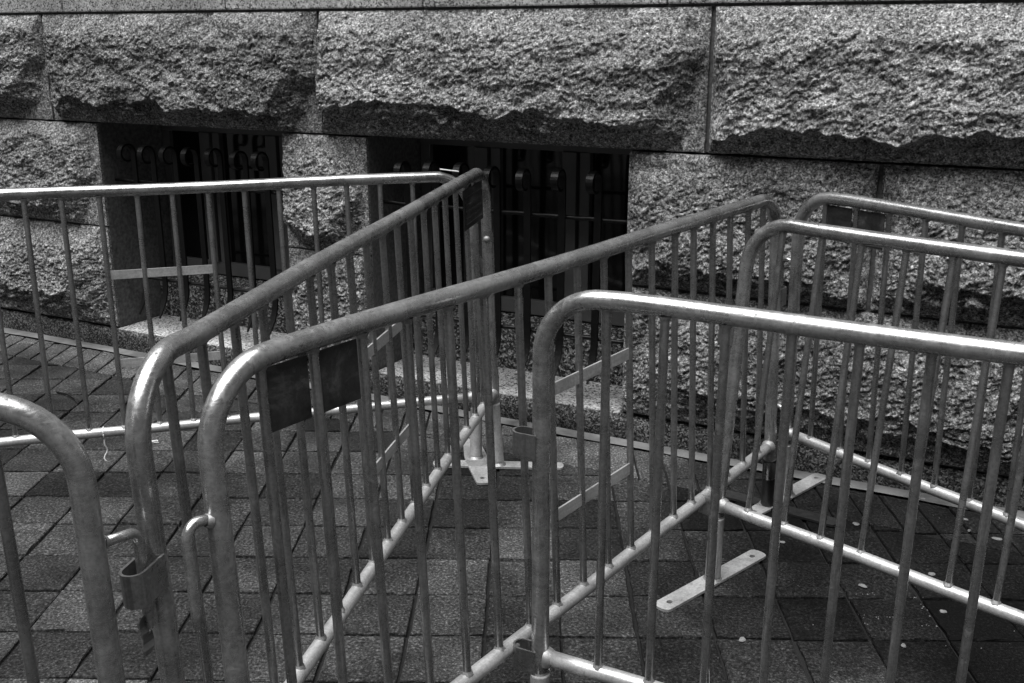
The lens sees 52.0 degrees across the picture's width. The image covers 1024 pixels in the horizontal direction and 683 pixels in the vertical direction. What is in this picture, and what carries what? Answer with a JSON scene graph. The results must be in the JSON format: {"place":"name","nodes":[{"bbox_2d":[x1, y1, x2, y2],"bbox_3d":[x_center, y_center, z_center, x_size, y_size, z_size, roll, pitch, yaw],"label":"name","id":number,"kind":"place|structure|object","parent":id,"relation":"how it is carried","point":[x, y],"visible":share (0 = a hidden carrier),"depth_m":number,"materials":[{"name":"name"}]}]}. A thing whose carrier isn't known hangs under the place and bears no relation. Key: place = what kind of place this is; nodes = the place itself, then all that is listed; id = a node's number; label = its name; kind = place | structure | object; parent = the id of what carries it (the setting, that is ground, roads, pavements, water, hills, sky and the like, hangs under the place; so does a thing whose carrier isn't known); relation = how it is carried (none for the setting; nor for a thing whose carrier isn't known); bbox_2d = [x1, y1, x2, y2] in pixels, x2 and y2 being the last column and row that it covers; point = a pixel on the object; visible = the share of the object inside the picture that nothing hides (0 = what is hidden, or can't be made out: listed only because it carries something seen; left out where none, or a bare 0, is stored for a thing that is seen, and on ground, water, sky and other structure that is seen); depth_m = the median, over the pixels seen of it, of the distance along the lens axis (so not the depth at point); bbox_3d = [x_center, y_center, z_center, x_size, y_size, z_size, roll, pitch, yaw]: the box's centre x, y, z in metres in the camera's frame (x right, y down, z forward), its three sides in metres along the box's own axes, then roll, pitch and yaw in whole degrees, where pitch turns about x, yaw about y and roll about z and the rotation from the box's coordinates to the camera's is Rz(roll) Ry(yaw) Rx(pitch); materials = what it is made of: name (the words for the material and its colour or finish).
{"place":"outdoors","nodes":[
{"label":"outdoors","id":0,"kind":"place"},
{"bbox_2d":[0,333,1023,682],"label":"pavement","id":1,"kind":"structure","parent":0,"point":[52,578],"depth_m":3.16,"materials":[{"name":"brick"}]},
{"bbox_2d":[56,391,81,402],"bbox_3d":[-1.949,0.237,4.688,0.213,0.012,0.087,15,22,41],"label":"twig","id":2,"kind":"object","parent":1,"relation":"on","point":[67,394],"visible":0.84,"depth_m":4.69,"materials":[{"name":"black wood"}]},
{"bbox_2d":[0,392,154,682],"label":"crowd barrier","id":3,"kind":"object","parent":1,"relation":"on","point":[56,436],"visible":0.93,"depth_m":1.50,"materials":[{"name":"metal"}]},
{"bbox_2d":[0,171,487,484],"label":"crowd barrier","id":4,"kind":"object","parent":1,"relation":"on","point":[474,450],"visible":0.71,"depth_m":3.58,"materials":[{"name":"metal"}]},
{"bbox_2d":[102,426,108,462],"bbox_3d":[-1.406,0.357,3.629,0.017,0.132,0.041,0,16,1],"label":"zip tie","id":5,"kind":"object","parent":4,"relation":"hanging from","point":[105,446],"visible":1,"depth_m":3.63,"materials":[{"name":"white plastic"}]},
{"bbox_2d":[119,168,563,682],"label":"crowd barrier","id":6,"kind":"object","parent":1,"relation":"on","point":[149,584],"visible":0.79,"depth_m":2.28,"materials":[{"name":"metal"}]},
{"bbox_2d":[181,194,835,682],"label":"crowd barrier","id":7,"kind":"object","parent":1,"relation":"on","point":[283,392],"visible":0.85,"depth_m":2.09,"materials":[{"name":"metal"}]},
{"bbox_2d":[4,327,1023,518],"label":"edge strip","id":8,"kind":"object","parent":1,"relation":"on","point":[734,462],"visible":0.45,"depth_m":4.18,"materials":[{"name":"stone"}]},
{"bbox_2d":[512,290,1023,682],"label":"crowd barrier","id":9,"kind":"object","parent":1,"relation":"on","point":[536,657],"visible":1,"depth_m":1.95,"materials":[{"name":"metal"}]},
{"bbox_2d":[657,219,1023,626],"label":"crowd barrier","id":10,"kind":"object","parent":1,"relation":"on","point":[1003,259],"visible":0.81,"depth_m":2.70,"materials":[{"name":"metal"}]},
{"bbox_2d":[752,192,1023,531],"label":"crowd barrier","id":11,"kind":"object","parent":1,"relation":"on","point":[862,219],"visible":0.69,"depth_m":3.14,"materials":[{"name":"metal"}]},
{"label":"ground","id":12,"kind":"structure","parent":0,"visible":0},
{"bbox_2d":[0,0,1023,510],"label":"stone building","id":13,"kind":"structure","parent":12,"relation":"on","point":[564,126],"depth_m":4.10,"materials":[{"name":"stone"}]},
{"bbox_2d":[161,125,289,279],"bbox_3d":[-1.321,-0.633,5.380,1.127,1.100,0.087,8,18,26],"label":"window","id":14,"kind":"structure","parent":13,"relation":"in","point":[201,139],"depth_m":5.41,"materials":[{"name":"grey paint"}]},
{"bbox_2d":[420,138,635,325],"bbox_3d":[0.112,-0.427,4.674,1.169,1.100,0.087,8,18,26],"label":"window","id":15,"kind":"structure","parent":13,"relation":"in","point":[577,161],"depth_m":4.61,"materials":[{"name":"grey paint"}]}
]}

